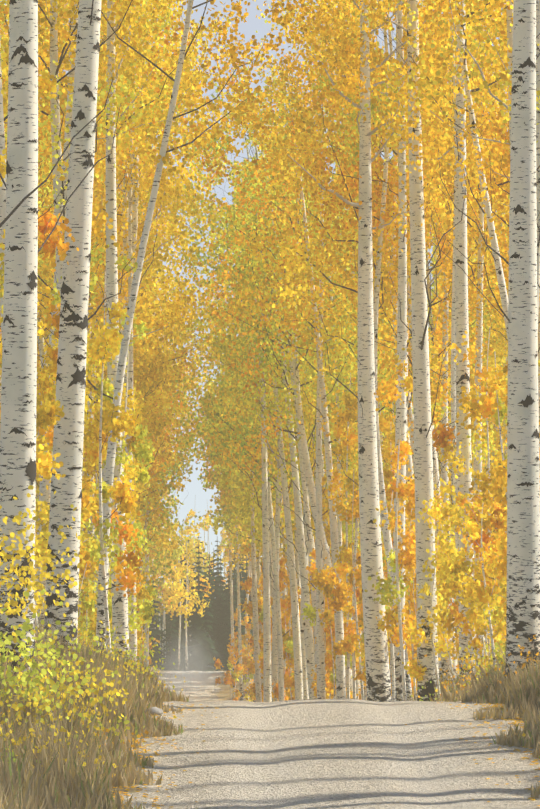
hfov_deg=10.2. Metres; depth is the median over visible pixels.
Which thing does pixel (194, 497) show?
sky
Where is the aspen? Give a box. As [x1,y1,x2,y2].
[0,0,539,701]
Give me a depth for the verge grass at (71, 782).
33.97 m
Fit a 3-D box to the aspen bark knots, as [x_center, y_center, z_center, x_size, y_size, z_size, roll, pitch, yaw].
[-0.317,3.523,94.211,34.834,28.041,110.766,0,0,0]
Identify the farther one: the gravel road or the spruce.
the spruce
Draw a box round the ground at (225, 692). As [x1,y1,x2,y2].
[105,654,538,795]
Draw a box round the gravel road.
[105,671,539,808]
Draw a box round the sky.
[0,0,508,696]
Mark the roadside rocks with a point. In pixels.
(156, 710)
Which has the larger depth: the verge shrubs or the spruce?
the spruce
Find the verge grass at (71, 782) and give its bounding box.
[0,610,539,808]
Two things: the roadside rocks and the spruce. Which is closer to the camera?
the roadside rocks
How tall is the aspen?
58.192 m
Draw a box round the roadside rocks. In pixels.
[146,707,162,714]
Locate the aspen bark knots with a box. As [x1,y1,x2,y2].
[0,0,539,699]
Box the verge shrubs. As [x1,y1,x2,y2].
[0,485,539,807]
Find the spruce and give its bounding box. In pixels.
[137,534,252,671]

